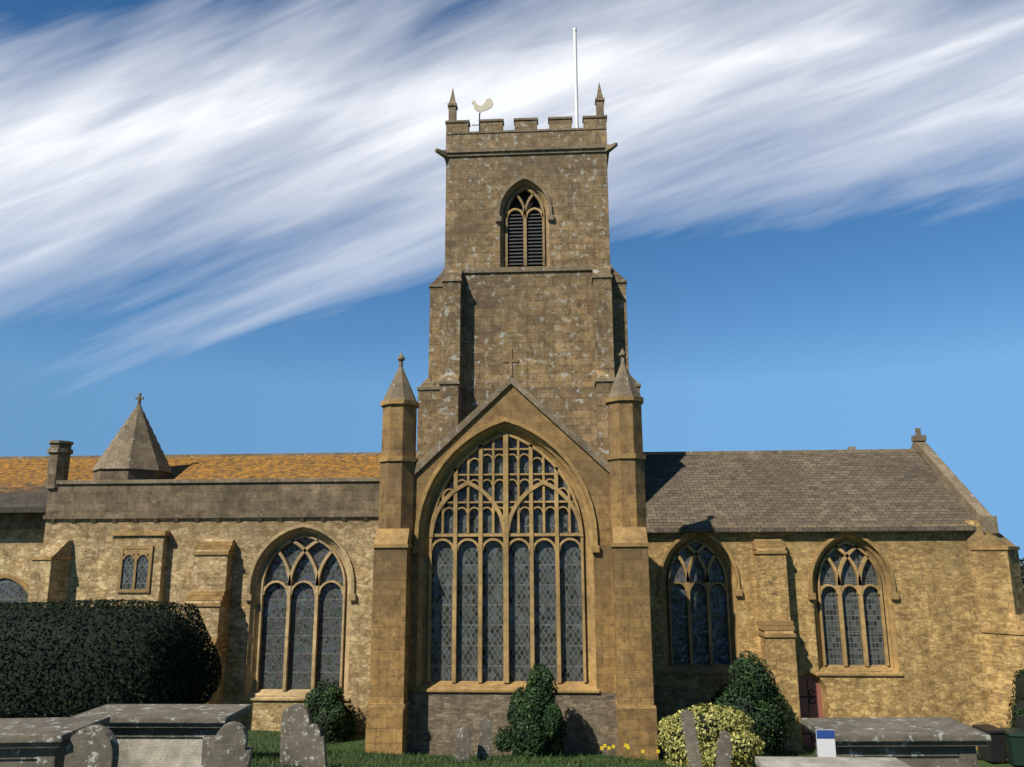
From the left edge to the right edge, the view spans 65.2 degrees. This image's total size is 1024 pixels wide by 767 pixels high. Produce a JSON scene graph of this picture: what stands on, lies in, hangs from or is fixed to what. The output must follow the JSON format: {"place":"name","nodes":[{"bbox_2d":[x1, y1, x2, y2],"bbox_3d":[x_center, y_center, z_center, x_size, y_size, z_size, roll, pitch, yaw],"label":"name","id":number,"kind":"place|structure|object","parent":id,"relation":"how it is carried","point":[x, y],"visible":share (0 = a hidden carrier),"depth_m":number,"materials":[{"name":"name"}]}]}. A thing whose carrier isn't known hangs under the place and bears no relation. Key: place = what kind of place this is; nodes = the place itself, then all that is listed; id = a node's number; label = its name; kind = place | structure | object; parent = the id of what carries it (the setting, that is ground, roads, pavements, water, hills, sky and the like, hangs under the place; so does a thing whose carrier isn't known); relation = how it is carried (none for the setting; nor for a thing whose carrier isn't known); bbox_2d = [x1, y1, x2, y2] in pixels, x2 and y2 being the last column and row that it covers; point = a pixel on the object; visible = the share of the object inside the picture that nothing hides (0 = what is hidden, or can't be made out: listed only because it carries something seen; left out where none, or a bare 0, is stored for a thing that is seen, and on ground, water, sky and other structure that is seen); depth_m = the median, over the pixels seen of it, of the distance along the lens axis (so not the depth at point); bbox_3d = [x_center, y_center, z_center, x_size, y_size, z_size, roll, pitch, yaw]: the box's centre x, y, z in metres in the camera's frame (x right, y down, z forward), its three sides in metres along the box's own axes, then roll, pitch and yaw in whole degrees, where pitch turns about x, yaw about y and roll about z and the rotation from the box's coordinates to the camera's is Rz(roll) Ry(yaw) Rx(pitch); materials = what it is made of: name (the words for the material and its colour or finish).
{"place":"outdoors","nodes":[
{"label":"outdoors","id":0,"kind":"place"},
{"bbox_2d":[0,0,1023,562],"label":"sky","id":1,"kind":"structure","parent":0,"point":[229,215],"materials":[{"name":"blue"}]},
{"bbox_2d":[247,729,1023,766],"bbox_3d":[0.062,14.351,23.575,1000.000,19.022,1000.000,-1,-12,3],"label":"ground","id":2,"kind":"structure","parent":0,"point":[981,762],"depth_m":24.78,"materials":[{"name":"green plant"}]},
{"bbox_2d":[0,717,109,766],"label":"chest tomb","id":3,"kind":"object","parent":2,"relation":"on","point":[33,742],"visible":0.83,"depth_m":8.03,"materials":[{"name":"stone"}]},
{"bbox_2d":[64,724,118,766],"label":"headstone","id":4,"kind":"object","parent":2,"relation":"on","point":[97,745],"visible":1,"depth_m":7.96,"materials":[{"name":"stone"}]},
{"bbox_2d":[0,599,221,717],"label":"yew hedge","id":5,"kind":"object","parent":2,"relation":"on","point":[62,660],"visible":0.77,"depth_m":19.35,"materials":[{"name":"green plant"}]},
{"bbox_2d":[71,704,251,766],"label":"chest tomb","id":6,"kind":"object","parent":2,"relation":"on","point":[165,735],"visible":0.65,"depth_m":9.53,"materials":[{"name":"stone"}]},
{"bbox_2d":[204,721,252,766],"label":"headstone","id":7,"kind":"object","parent":2,"relation":"on","point":[228,748],"visible":1,"depth_m":8.27,"materials":[{"name":"stone"}]},
{"bbox_2d":[279,704,310,766],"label":"headstone","id":8,"kind":"object","parent":2,"relation":"on","point":[295,720],"visible":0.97,"depth_m":18.03,"materials":[{"name":"stone"}]},
{"bbox_2d":[300,724,327,766],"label":"headstone","id":9,"kind":"object","parent":2,"relation":"on","point":[313,748],"visible":1,"depth_m":17.05,"materials":[{"name":"stone"}]},
{"bbox_2d":[303,679,357,743],"bbox_3d":[-6.007,10.934,26.556,1.800,2.078,1.759,-1,-12,3],"label":"bush","id":10,"kind":"object","parent":2,"relation":"on","point":[342,717],"depth_m":26.16,"materials":[{"name":"green plant"}]},
{"bbox_2d":[454,727,470,761],"bbox_3d":[-1.245,9.221,20.113,0.424,1.073,0.154,-1,-12,3],"label":"headstone","id":11,"kind":"object","parent":2,"relation":"on","point":[463,742],"visible":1,"depth_m":20.09,"materials":[{"name":"stone"}]},
{"bbox_2d":[477,715,492,760],"bbox_3d":[-0.709,9.243,20.573,0.420,1.370,0.179,0,-12,-2],"label":"headstone","id":12,"kind":"object","parent":2,"relation":"on","point":[485,737],"visible":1,"depth_m":20.54,"materials":[{"name":"stone"}]},
{"bbox_2d":[492,725,513,751],"bbox_3d":[-0.179,10.426,23.477,0.821,0.700,0.855,-1,-12,3],"label":"shrub","id":13,"kind":"object","parent":2,"relation":"on","point":[503,743],"visible":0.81,"depth_m":23.21,"materials":[{"name":"green plant"}]},
{"bbox_2d":[0,28,1023,760],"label":"church","id":14,"kind":"structure","parent":2,"relation":"on","point":[500,532],"depth_m":28.62,"materials":[{"name":"stone"}]},
{"bbox_2d":[505,663,566,757],"bbox_3d":[0.695,9.565,23.107,1.794,2.818,1.814,-1,-12,3],"label":"bush","id":15,"kind":"object","parent":2,"relation":"on","point":[537,722],"visible":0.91,"depth_m":22.59,"materials":[{"name":"green plant"}]},
{"bbox_2d":[680,710,702,766],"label":"headstone","id":16,"kind":"object","parent":2,"relation":"on","point":[690,738],"visible":1,"depth_m":15.73,"materials":[{"name":"stone"}]},
{"bbox_2d":[656,702,764,766],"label":"variegated shrub","id":17,"kind":"object","parent":2,"relation":"on","point":[712,722],"visible":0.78,"depth_m":21.48,"materials":[{"name":"yellow plant"}]},
{"bbox_2d":[716,730,731,766],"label":"headstone","id":18,"kind":"object","parent":2,"relation":"on","point":[724,751],"visible":1,"depth_m":15.06,"materials":[{"name":"stone"}]},
{"bbox_2d":[709,650,794,755],"bbox_3d":[7.799,10.570,26.409,2.823,3.432,2.593,-1,-12,3],"label":"shrub","id":19,"kind":"object","parent":2,"relation":"on","point":[752,694],"visible":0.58,"depth_m":25.72,"materials":[{"name":"green plant"}]},
{"bbox_2d":[816,730,835,756],"bbox_3d":[3.231,4.127,8.147,0.180,1.128,0.048,-1,-12,3],"label":"notice board","id":20,"kind":"object","parent":2,"relation":"on","point":[825,739],"visible":0.85,"depth_m":8.22,"materials":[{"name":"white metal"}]},
{"bbox_2d":[755,756,910,766],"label":"chest tomb","id":21,"kind":"object","parent":2,"relation":"on","point":[769,761],"visible":1,"depth_m":7.20,"materials":[{"name":"stone"}]},
{"bbox_2d":[800,717,991,766],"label":"chest tomb","id":22,"kind":"object","parent":2,"relation":"on","point":[930,742],"visible":0.86,"depth_m":8.73,"materials":[{"name":"stone"}]},
{"bbox_2d":[972,724,1005,761],"bbox_3d":[15.365,11.592,25.722,0.620,1.057,0.840,1,-12,-7],"label":"wheelie bin","id":23,"kind":"object","parent":2,"relation":"on","point":[993,750],"visible":0.87,"depth_m":25.42,"materials":[{"name":"black plastic"}]},
{"bbox_2d":[1000,727,1023,765],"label":"wheelie bin","id":24,"kind":"object","parent":2,"relation":"on","point":[1014,744],"visible":0.94,"depth_m":25.03,"materials":[{"name":"green plastic"}]},
{"bbox_2d":[1006,669,1023,729],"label":"shrub","id":25,"kind":"object","parent":2,"relation":"on","point":[1017,713],"visible":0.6,"depth_m":26.42,"materials":[{"name":"green plant"}]},
{"bbox_2d":[1019,558,1023,572],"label":"tree","id":26,"kind":"object","parent":2,"relation":"on","point":[1022,565],"depth_m":54.93,"materials":[{"name":"black plant"}]},
{"bbox_2d":[1021,573,1023,590],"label":"tree","id":27,"kind":"object","parent":2,"relation":"on","point":[1022,574],"depth_m":46.02,"materials":[{"name":"black plant"}]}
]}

